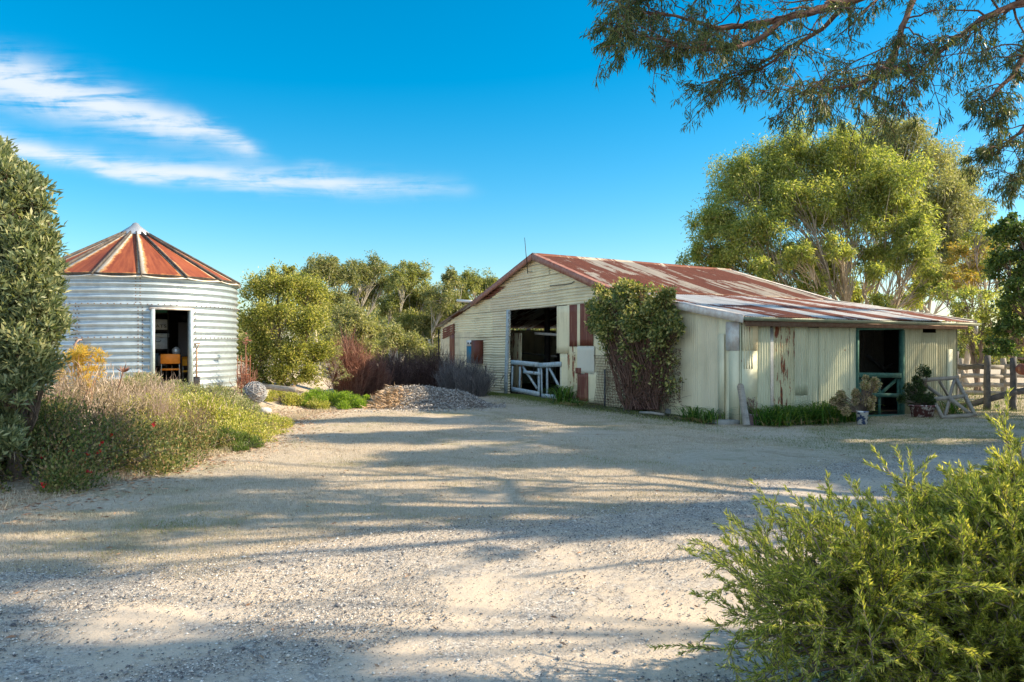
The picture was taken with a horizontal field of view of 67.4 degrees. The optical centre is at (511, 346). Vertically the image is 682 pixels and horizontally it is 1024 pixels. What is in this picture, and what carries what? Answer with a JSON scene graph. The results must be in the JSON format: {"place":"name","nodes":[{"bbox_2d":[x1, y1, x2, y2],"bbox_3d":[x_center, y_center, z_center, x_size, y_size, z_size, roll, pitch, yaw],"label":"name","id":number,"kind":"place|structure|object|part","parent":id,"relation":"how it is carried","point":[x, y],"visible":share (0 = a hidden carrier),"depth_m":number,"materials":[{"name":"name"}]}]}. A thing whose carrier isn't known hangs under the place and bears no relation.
{"place":"outdoors","nodes":[
{"label":"outdoors","id":0,"kind":"place"},
{"bbox_2d":[155,310,166,312],"bbox_3d":[-9.465,-0.947,20.453,0.537,0.102,0.340,0,0,-24],"label":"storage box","id":1,"kind":"object","parent":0,"point":[160,311],"visible":0.29,"depth_m":20.37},
{"bbox_2d":[172,347,179,353],"bbox_3d":[-8.705,0.123,19.898,0.200,0.220,0.195,0,0,0],"label":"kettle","id":2,"kind":"object","parent":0,"point":[175,350],"visible":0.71,"depth_m":19.83,"materials":[{"name":"silver metal"}]},
{"bbox_2d":[0,431,1023,681],"bbox_3d":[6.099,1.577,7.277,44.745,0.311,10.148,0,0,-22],"label":"gravel driveway","id":3,"kind":"structure","parent":0,"point":[401,663],"depth_m":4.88,"materials":[{"name":"beige gravel"}]},
{"bbox_2d":[0,354,1023,580],"bbox_3d":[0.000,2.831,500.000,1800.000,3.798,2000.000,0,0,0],"label":"ground","id":4,"kind":"structure","parent":0,"point":[738,457],"depth_m":10.16,"materials":[{"name":"white gravel"}]},
{"bbox_2d":[0,452,36,482],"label":"shrub","id":5,"kind":"object","parent":4,"relation":"on","point":[10,470],"visible":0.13,"depth_m":9.43,"materials":[{"name":"green plant"}]},
{"bbox_2d":[0,135,77,479],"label":"leathery leaved tree","id":6,"kind":"object","parent":4,"relation":"on","point":[36,323],"visible":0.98,"depth_m":8.90,"materials":[{"name":"green plant"}]},
{"bbox_2d":[25,352,104,436],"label":"dry stalks","id":7,"kind":"object","parent":4,"relation":"on","point":[55,393],"visible":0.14,"depth_m":11.49,"materials":[{"name":"beige plant"}]},
{"bbox_2d":[54,342,111,407],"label":"amber shrub","id":8,"kind":"object","parent":4,"relation":"on","point":[79,354],"visible":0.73,"depth_m":13.70,"materials":[{"name":"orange plant"}]},
{"bbox_2d":[71,392,135,462],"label":"dry stalks","id":9,"kind":"object","parent":4,"relation":"on","point":[114,412],"visible":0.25,"depth_m":10.84,"materials":[{"name":"plant"}]},
{"bbox_2d":[0,388,207,494],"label":"red flowering shrub","id":10,"kind":"object","parent":4,"relation":"on","point":[52,448],"visible":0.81,"depth_m":9.95,"materials":[{"name":"green plant"}]},
{"bbox_2d":[42,360,165,431],"bbox_3d":[-7.162,0.878,12.876,2.974,1.336,2.766,0,0,0],"label":"lavender bush","id":11,"kind":"object","parent":4,"relation":"on","point":[109,398],"visible":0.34,"depth_m":12.99,"materials":[{"name":"plant"}]},
{"bbox_2d":[116,365,130,394],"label":"dried flower","id":12,"kind":"object","parent":4,"relation":"on","point":[123,370],"visible":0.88,"depth_m":14.20,"materials":[{"name":"red plant"}]},
{"bbox_2d":[79,363,188,402],"bbox_3d":[-7.576,0.878,15.589,2.564,1.233,2.002,0,0,0],"label":"lavender bush","id":13,"kind":"object","parent":4,"relation":"on","point":[134,384],"visible":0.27,"depth_m":15.42,"materials":[{"name":"beige plant"}]},
{"bbox_2d":[45,222,240,387],"bbox_3d":[-10.290,-1.143,20.956,5.509,4.485,5.596,0,0,0],"label":"grain silo","id":14,"kind":"object","parent":4,"relation":"on","point":[125,284],"visible":0.6,"depth_m":19.18,"materials":[{"name":"metal"}]},
{"bbox_2d":[155,310,169,380],"bbox_3d":[-9.516,-0.051,20.546,0.738,2.306,0.587,0,0,-13],"label":"shelf unit","id":15,"kind":"object","parent":14,"relation":"in","point":[167,330],"visible":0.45,"depth_m":20.34,"materials":[{"name":"black metal"}]},
{"bbox_2d":[155,353,158,365],"bbox_3d":[-9.550,0.355,20.435,0.259,0.338,0.300,0,0,-24],"label":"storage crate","id":16,"kind":"object","parent":15,"relation":"on","point":[156,358],"visible":0.21,"depth_m":20.33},
{"bbox_2d":[155,333,166,348],"bbox_3d":[-9.436,-0.131,20.426,0.573,0.414,0.453,0,0,-24],"label":"storage box","id":17,"kind":"object","parent":15,"relation":"on","point":[160,340],"visible":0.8,"depth_m":20.33,"materials":[{"name":"black metal"}]},
{"bbox_2d":[155,319,166,329],"bbox_3d":[-9.440,-0.575,20.436,0.537,0.271,0.378,0,0,-24],"label":"storage box","id":18,"kind":"object","parent":15,"relation":"on","point":[160,324],"visible":0.62,"depth_m":20.33,"materials":[{"name":"black metal"}]},
{"bbox_2d":[160,354,179,382],"bbox_3d":[-8.801,0.576,19.787,0.460,0.749,0.449,0,0,-24],"label":"chair","id":19,"kind":"object","parent":14,"relation":"on","point":[169,358],"visible":0.89,"depth_m":19.59,"materials":[{"name":"orange wood"}]},
{"bbox_2d":[165,355,186,379],"bbox_3d":[-8.734,0.650,20.039,0.600,0.835,0.500,0,0,-24],"label":"table","id":20,"kind":"object","parent":14,"relation":"on","point":[166,366],"visible":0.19,"depth_m":19.73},
{"bbox_2d":[178,322,186,381],"bbox_3d":[-8.837,0.190,20.966,0.511,1.660,0.522,0,0,-24],"label":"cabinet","id":21,"kind":"object","parent":14,"relation":"on","point":[182,336],"visible":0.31,"depth_m":20.67,"materials":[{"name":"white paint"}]},
{"bbox_3d":[-8.734,0.186,20.737,0.469,1.598,0.020,0,0,-24],"label":"door","id":22,"kind":"part","parent":21,"relation":"part of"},
{"bbox_2d":[182,357,186,380],"bbox_3d":[-8.487,0.608,20.337,0.460,0.685,0.449,0,0,-24],"label":"chair","id":23,"kind":"object","parent":14,"relation":"on","point":[184,361],"visible":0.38,"depth_m":20.07,"materials":[{"name":"orange wood"}]},
{"bbox_2d":[113,371,182,393],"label":"sage bush","id":24,"kind":"object","parent":4,"relation":"on","point":[137,380],"visible":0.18,"depth_m":17.34,"materials":[{"name":"beige plant"}]},
{"bbox_2d":[125,370,201,423],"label":"dry stalks","id":25,"kind":"object","parent":4,"relation":"on","point":[160,404],"visible":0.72,"depth_m":13.26,"materials":[{"name":"beige plant"}]},
{"bbox_2d":[0,405,337,507],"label":"bed edge grass","id":26,"kind":"structure","parent":4,"relation":"on","point":[198,456],"depth_m":9.69,"materials":[{"name":"plant"}]},
{"bbox_2d":[110,413,237,459],"bbox_3d":[-5.419,1.383,11.978,2.194,0.666,2.078,0,0,0],"label":"shrub","id":27,"kind":"object","parent":4,"relation":"on","point":[199,437],"visible":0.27,"depth_m":11.97,"materials":[{"name":"green plant"}]},
{"bbox_2d":[169,397,218,445],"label":"dry stalks","id":28,"kind":"object","parent":4,"relation":"on","point":[191,416],"visible":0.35,"depth_m":12.46,"materials":[{"name":"beige plant"}]},
{"bbox_2d":[193,343,199,387],"bbox_3d":[-7.987,0.509,19.457,0.181,1.183,0.078,0,0,0],"label":"garden spade","id":29,"kind":"object","parent":4,"relation":"on","point":[196,379],"visible":0.8,"depth_m":19.45,"materials":[{"name":"brown wood"}]},
{"bbox_2d":[106,386,293,446],"bbox_3d":[-5.804,1.230,14.170,3.299,1.019,3.774,0,0,0],"label":"ground cover shrub","id":30,"kind":"object","parent":4,"relation":"on","point":[245,421],"visible":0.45,"depth_m":14.09,"materials":[{"name":"green plant"}]},
{"bbox_2d":[158,379,265,417],"bbox_3d":[-6.466,1.204,16.540,2.215,1.029,1.999,0,0,39],"label":"sage bush","id":31,"kind":"object","parent":4,"relation":"on","point":[226,393],"visible":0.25,"depth_m":16.53,"materials":[{"name":"green plant"}]},
{"bbox_2d":[197,426,266,450],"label":"ground cover shrub","id":32,"kind":"object","parent":4,"relation":"on","point":[247,442],"visible":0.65,"depth_m":12.75,"materials":[{"name":"green plant"}]},
{"bbox_2d":[237,355,250,393],"bbox_3d":[-7.053,0.769,20.200,0.352,1.050,0.352,0,0,0],"label":"rusty wire cage","id":33,"kind":"object","parent":4,"relation":"on","point":[241,374],"visible":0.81,"depth_m":20.08,"materials":[{"name":"brown metal"}]},
{"bbox_2d":[229,357,259,392],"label":"dry perennial","id":34,"kind":"object","parent":4,"relation":"on","point":[247,377],"visible":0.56,"depth_m":20.34,"materials":[{"name":"brown plant"}]},
{"bbox_2d":[243,333,251,383],"bbox_3d":[-7.050,0.319,20.312,0.268,1.358,0.216,0,0,24],"label":"rusty red bloom","id":35,"kind":"object","parent":34,"relation":"attached to","point":[245,342],"visible":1,"depth_m":20.30,"materials":[{"name":"red plant"}]},
{"bbox_2d":[242,381,266,402],"bbox_3d":[-6.334,1.155,18.905,0.588,0.580,0.590,0,0,0],"label":"wire ball","id":36,"kind":"object","parent":4,"relation":"on","point":[255,391],"visible":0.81,"depth_m":18.72,"materials":[{"name":"grey metal"}]},
{"bbox_2d":[259,407,271,413],"bbox_3d":[-5.886,1.537,18.300,0.319,0.160,0.257,0,0,0],"label":"white stone","id":37,"kind":"object","parent":4,"relation":"on","point":[267,410],"visible":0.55,"depth_m":18.21,"materials":[{"name":"white stone"}]},
{"bbox_2d":[253,412,294,428],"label":"ground cover shrub","id":38,"kind":"object","parent":4,"relation":"on","point":[287,423],"visible":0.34,"depth_m":15.72,"materials":[{"name":"yellow plant"}]},
{"bbox_2d":[264,384,296,391],"bbox_3d":[-6.086,1.104,20.097,1.047,0.188,0.065,0,0,23],"label":"timber edging","id":39,"kind":"object","parent":4,"relation":"on","point":[280,388],"visible":0.9,"depth_m":20.05,"materials":[{"name":"grey wood"}]},
{"bbox_2d":[237,258,340,390],"bbox_3d":[-6.764,-0.610,23.128,3.244,4.150,2.769,0,0,0],"label":"shrub","id":40,"kind":"object","parent":4,"relation":"on","point":[264,318],"visible":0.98,"depth_m":22.85,"materials":[{"name":"green plant"}]},
{"bbox_2d":[264,390,332,409],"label":"green plants","id":41,"kind":"object","parent":4,"relation":"on","point":[290,398],"visible":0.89,"depth_m":20.34,"materials":[{"name":"yellow plant"}]},
{"bbox_2d":[282,251,360,368],"bbox_3d":[-9.697,-1.771,39.791,2.401,6.338,4.566,0,0,37],"label":"gum tree","id":42,"kind":"object","parent":4,"relation":"on","point":[335,272],"visible":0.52,"depth_m":39.98,"materials":[{"name":"green plant"}]},
{"bbox_2d":[313,345,352,389],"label":"grey shrub","id":43,"kind":"object","parent":4,"relation":"on","point":[337,363],"visible":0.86,"depth_m":23.14,"materials":[{"name":"green plant"}]},
{"bbox_2d":[297,387,368,408],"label":"green plants","id":44,"kind":"object","parent":4,"relation":"on","point":[345,400],"visible":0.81,"depth_m":20.77,"materials":[{"name":"green plant"}]},
{"bbox_2d":[320,325,376,396],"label":"dry bush","id":45,"kind":"object","parent":4,"relation":"on","point":[356,384],"visible":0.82,"depth_m":24.76,"materials":[{"name":"red plant"}]},
{"bbox_2d":[318,297,385,375],"bbox_3d":[-7.490,-0.189,34.038,3.726,3.875,2.897,0,0,31],"label":"shrub","id":46,"kind":"object","parent":4,"relation":"on","point":[358,320],"visible":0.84,"depth_m":33.17,"materials":[{"name":"green plant"}]},
{"bbox_2d":[362,394,370,399],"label":"green plants","id":47,"kind":"object","parent":4,"relation":"on","point":[367,396],"visible":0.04,"depth_m":21.76,"materials":[{"name":"green plant"}]},
{"bbox_2d":[342,249,393,338],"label":"gum tree","id":48,"kind":"object","parent":4,"relation":"on","point":[368,288],"visible":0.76,"depth_m":45.52,"materials":[{"name":"green plant"}]},
{"bbox_2d":[362,349,393,395],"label":"dry bush","id":49,"kind":"object","parent":4,"relation":"on","point":[380,378],"visible":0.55,"depth_m":25.81,"materials":[{"name":"brown plant"}]},
{"bbox_2d":[370,345,415,385],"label":"dry bush","id":50,"kind":"object","parent":4,"relation":"on","point":[400,379],"visible":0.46,"depth_m":27.32,"materials":[{"name":"grey plant"}]},
{"bbox_2d":[366,321,439,361],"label":"shrub","id":51,"kind":"object","parent":4,"relation":"on","point":[393,335],"visible":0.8,"depth_m":35.31,"materials":[{"name":"green plant"}]},
{"bbox_2d":[375,258,435,363],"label":"gum tree","id":52,"kind":"object","parent":4,"relation":"on","point":[403,304],"visible":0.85,"depth_m":43.10,"materials":[{"name":"green plant"}]},
{"bbox_2d":[390,348,435,385],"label":"dry bush","id":53,"kind":"object","parent":4,"relation":"on","point":[413,362],"visible":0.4,"depth_m":28.20,"materials":[{"name":"grey plant"}]},
{"bbox_2d":[342,383,506,413],"bbox_3d":[-2.425,1.436,21.717,4.574,0.888,5.731,0,0,0],"label":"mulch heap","id":54,"kind":"object","parent":4,"relation":"on","point":[412,397],"visible":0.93,"depth_m":21.22,"materials":[{"name":"stone"}]},
{"bbox_2d":[412,339,458,386],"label":"dry bush","id":55,"kind":"object","parent":4,"relation":"on","point":[428,376],"visible":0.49,"depth_m":28.22,"materials":[{"name":"grey plant"}]},
{"bbox_2d":[411,265,467,367],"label":"gum tree","id":56,"kind":"object","parent":4,"relation":"on","point":[443,304],"visible":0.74,"depth_m":41.30,"materials":[{"name":"green plant"}]},
{"bbox_2d":[430,352,486,390],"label":"dry bush","id":57,"kind":"object","parent":4,"relation":"on","point":[446,378],"visible":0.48,"depth_m":26.56,"materials":[{"name":"grey plant"}]},
{"bbox_2d":[455,266,498,305],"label":"gum tree","id":58,"kind":"object","parent":4,"relation":"on","point":[477,284],"visible":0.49,"depth_m":44.98,"materials":[{"name":"green plant"}]},
{"bbox_2d":[452,355,504,396],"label":"dry bush","id":59,"kind":"object","parent":4,"relation":"on","point":[470,380],"visible":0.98,"depth_m":25.61,"materials":[{"name":"grey plant"}]},
{"bbox_2d":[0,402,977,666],"bbox_3d":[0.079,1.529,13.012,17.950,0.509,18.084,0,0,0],"label":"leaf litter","id":60,"kind":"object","parent":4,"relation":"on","point":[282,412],"visible":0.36,"depth_m":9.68,"materials":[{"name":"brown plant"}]},
{"bbox_2d":[0,394,1023,584],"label":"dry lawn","id":61,"kind":"structure","parent":4,"relation":"on","point":[373,488],"depth_m":9.69,"materials":[{"name":"beige gravel"}]},
{"bbox_2d":[536,385,581,403],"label":"strappy plant","id":62,"kind":"object","parent":4,"relation":"on","point":[563,394],"visible":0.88,"depth_m":22.70,"materials":[{"name":"green plant"}]},
{"bbox_2d":[558,398,596,405],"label":"strappy plant","id":63,"kind":"object","parent":4,"relation":"on","point":[576,402],"visible":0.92,"depth_m":21.88,"materials":[{"name":"green plant"}]},
{"bbox_2d":[481,391,704,424],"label":"wall foot grass","id":64,"kind":"structure","parent":4,"relation":"on","point":[538,399],"depth_m":21.82,"materials":[{"name":"green plant"}]},
{"bbox_2d":[594,355,623,406],"bbox_3d":[2.835,0.974,20.787,0.114,1.452,2.354,0,0,-27],"label":"trellis","id":65,"kind":"object","parent":4,"relation":"on","point":[605,385],"visible":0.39,"depth_m":21.31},
{"bbox_2d":[236,287,1023,369],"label":"distant wood","id":66,"kind":"object","parent":4,"relation":"on","point":[961,348],"visible":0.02,"depth_m":83.01,"materials":[{"name":"green plant"}]},
{"bbox_2d":[558,403,715,423],"bbox_3d":[3.022,1.680,19.393,1.279,0.143,6.080,0,0,-26],"label":"bark strip","id":67,"kind":"object","parent":4,"relation":"on","point":[609,407],"visible":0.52,"depth_m":19.62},
{"bbox_2d":[639,411,664,415],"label":"fallen branch","id":68,"kind":"object","parent":4,"relation":"on","point":[652,413],"visible":1,"depth_m":18.80,"materials":[{"name":"grey wood"}]},
{"bbox_2d":[668,405,718,422],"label":"strappy plant","id":69,"kind":"object","parent":4,"relation":"on","point":[697,414],"visible":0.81,"depth_m":17.30,"materials":[{"name":"green plant"}]},
{"bbox_2d":[435,238,979,423],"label":"corrugated shed","id":70,"kind":"structure","parent":4,"relation":"on","point":[764,342],"depth_m":21.35,"materials":[{"name":"beige paint"}]},
{"bbox_2d":[584,277,690,411],"bbox_3d":[3.104,0.048,19.649,1.606,3.756,4.343,0,0,-21],"label":"climbing vine","id":71,"kind":"object","parent":70,"relation":"attached to","point":[638,348],"visible":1,"depth_m":19.23,"materials":[{"name":"green plant"}]},
{"bbox_2d":[690,408,729,424],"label":"strappy plant","id":72,"kind":"object","parent":4,"relation":"on","point":[709,415],"visible":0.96,"depth_m":16.84,"materials":[{"name":"green plant"}]},
{"bbox_2d":[712,419,739,424],"bbox_3d":[4.711,1.677,16.852,0.646,0.140,0.323,0,0,0],"label":"flat stone","id":73,"kind":"object","parent":4,"relation":"on","point":[726,421],"visible":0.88,"depth_m":16.72,"materials":[{"name":"grey stone"}]},
{"bbox_2d":[737,383,749,424],"bbox_3d":[4.939,1.239,16.397,0.141,0.866,0.494,0,0,0],"label":"leaning board","id":74,"kind":"object","parent":4,"relation":"on","point":[743,404],"visible":1,"depth_m":16.37,"materials":[{"name":"grey wood"}]},
{"bbox_2d":[749,413,758,424],"bbox_3d":[5.238,1.583,16.585,0.244,0.240,0.244,0,0,0],"label":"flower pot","id":75,"kind":"object","parent":4,"relation":"on","point":[751,418],"visible":0.41,"depth_m":16.52,"materials":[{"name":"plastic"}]},
{"bbox_2d":[747,397,757,413],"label":"potted succulent","id":76,"kind":"object","parent":75,"relation":"in","point":[751,406],"visible":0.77,"depth_m":16.56,"materials":[{"name":"green plant"}]},
{"bbox_2d":[734,406,799,425],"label":"strappy plant","id":77,"kind":"object","parent":4,"relation":"on","point":[761,418],"visible":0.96,"depth_m":16.32,"materials":[{"name":"green plant"}]},
{"bbox_2d":[753,403,815,426],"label":"strappy plant","id":78,"kind":"object","parent":4,"relation":"on","point":[785,420],"visible":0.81,"depth_m":16.38,"materials":[{"name":"green plant"}]},
{"bbox_2d":[772,404,816,425],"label":"strappy plant","id":79,"kind":"object","parent":4,"relation":"on","point":[798,419],"visible":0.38,"depth_m":16.67,"materials":[{"name":"green plant"}]},
{"bbox_2d":[579,0,1023,222],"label":"gum tree","id":80,"kind":"object","parent":4,"relation":"on","point":[890,68],"visible":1,"depth_m":7.94,"materials":[{"name":"green plant"}]},
{"bbox_2d":[779,404,835,424],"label":"strappy plant","id":81,"kind":"object","parent":4,"relation":"on","point":[809,420],"visible":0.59,"depth_m":16.79,"materials":[{"name":"green plant"}]},
{"bbox_2d":[675,106,952,310],"bbox_3d":[13.950,-4.888,36.598,12.342,13.837,8.310,0,0,0],"label":"gum tree","id":82,"kind":"object","parent":4,"relation":"on","point":[775,187],"visible":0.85,"depth_m":35.49,"materials":[{"name":"green plant"}]},
{"bbox_2d":[795,401,840,424],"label":"strappy plant","id":83,"kind":"object","parent":4,"relation":"on","point":[822,416],"visible":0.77,"depth_m":16.94,"materials":[{"name":"green plant"}]},
{"bbox_2d":[808,400,850,423],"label":"strappy plant","id":84,"kind":"object","parent":4,"relation":"on","point":[837,418],"visible":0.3,"depth_m":17.14,"materials":[{"name":"green plant"}]},
{"bbox_2d":[647,387,1023,681],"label":"needle leaved bush","id":85,"kind":"object","parent":4,"relation":"on","point":[926,585],"visible":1,"depth_m":3.37,"materials":[{"name":"green plant"}]},
{"bbox_2d":[819,402,856,421],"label":"strappy plant","id":86,"kind":"object","parent":4,"relation":"on","point":[852,418],"visible":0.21,"depth_m":17.31,"materials":[{"name":"green plant"}]},
{"bbox_2d":[827,403,883,421],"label":"strappy plant","id":87,"kind":"object","parent":4,"relation":"on","point":[855,415],"visible":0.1,"depth_m":17.37,"materials":[{"name":"green plant"}]},
{"bbox_2d":[856,411,868,424],"bbox_3d":[7.560,1.542,16.585,0.276,0.300,0.276,0,0,0],"label":"flower pot","id":88,"kind":"object","parent":4,"relation":"on","point":[861,417],"visible":0.95,"depth_m":16.49,"materials":[{"name":"ceramic"}]},
{"bbox_2d":[829,374,882,416],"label":"variegated shrub","id":89,"kind":"object","parent":88,"relation":"in","point":[865,401],"visible":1,"depth_m":16.54,"materials":[{"name":"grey plant"}]},
{"bbox_2d":[908,404,935,417],"bbox_3d":[9.817,1.547,18.378,0.615,0.300,0.615,0,0,0],"label":"round planter","id":90,"kind":"object","parent":4,"relation":"on","point":[923,411],"visible":0.88,"depth_m":18.16,"materials":[{"name":"paint"}]},
{"bbox_2d":[896,364,935,406],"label":"planter shrub","id":91,"kind":"object","parent":90,"relation":"in","point":[916,393],"visible":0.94,"depth_m":18.33,"materials":[{"name":"green plant"}]},
{"bbox_2d":[848,95,1008,321],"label":"gum tree","id":92,"kind":"object","parent":4,"relation":"on","point":[950,192],"visible":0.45,"depth_m":42.86,"materials":[{"name":"green plant"}]},
{"bbox_2d":[923,375,976,418],"bbox_3d":[10.656,1.217,18.649,1.283,1.003,1.563,0,0,0],"label":"timber trestle","id":93,"kind":"object","parent":4,"relation":"on","point":[950,398],"visible":0.95,"depth_m":18.27,"materials":[{"name":"grey wood"}]},
{"bbox_2d":[935,399,981,413],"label":"strappy plant","id":94,"kind":"object","parent":4,"relation":"on","point":[952,410],"visible":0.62,"depth_m":19.06,"materials":[{"name":"green plant"}]},
{"bbox_2d":[923,218,1023,390],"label":"wattle tree","id":95,"kind":"object","parent":4,"relation":"on","point":[981,317],"visible":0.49,"depth_m":28.18,"materials":[{"name":"green plant"}]},
{"bbox_2d":[936,237,1016,382],"bbox_3d":[19.961,-1.643,33.097,5.237,7.071,2.307,0,0,-28],"label":"gum tree","id":96,"kind":"object","parent":4,"relation":"on","point":[970,272],"visible":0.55,"depth_m":32.70,"materials":[{"name":"green plant"}]},
{"bbox_2d":[957,351,1023,409],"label":"timber fence","id":97,"kind":"object","parent":4,"relation":"on","point":[989,398],"visible":0.66,"depth_m":20.52,"materials":[{"name":"grey wood"}]},
{"bbox_2d":[1015,364,1023,374],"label":"rusty drum","id":98,"kind":"object","parent":97,"relation":"hanging from","point":[1019,369],"visible":1,"depth_m":20.11,"materials":[{"name":"red metal"}]},
{"bbox_2d":[958,358,1023,394],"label":"timber fence","id":99,"kind":"object","parent":4,"relation":"on","point":[1003,375],"visible":0.45,"depth_m":26.88,"materials":[{"name":"grey wood"}]},
{"bbox_2d":[959,387,1023,412],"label":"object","id":100,"kind":"structure","parent":4,"relation":"on","point":[974,396],"depth_m":22.59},
{"bbox_2d":[977,211,1023,359],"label":"broadleaf tree","id":101,"kind":"object","parent":4,"relation":"on","point":[1009,228],"visible":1,"depth_m":24.61,"materials":[{"name":"green plant"}]},
{"bbox_2d":[0,0,1023,345],"label":"sky","id":102,"kind":"structure","parent":0,"point":[240,135],"materials":[{"name":"blue"}]}
]}

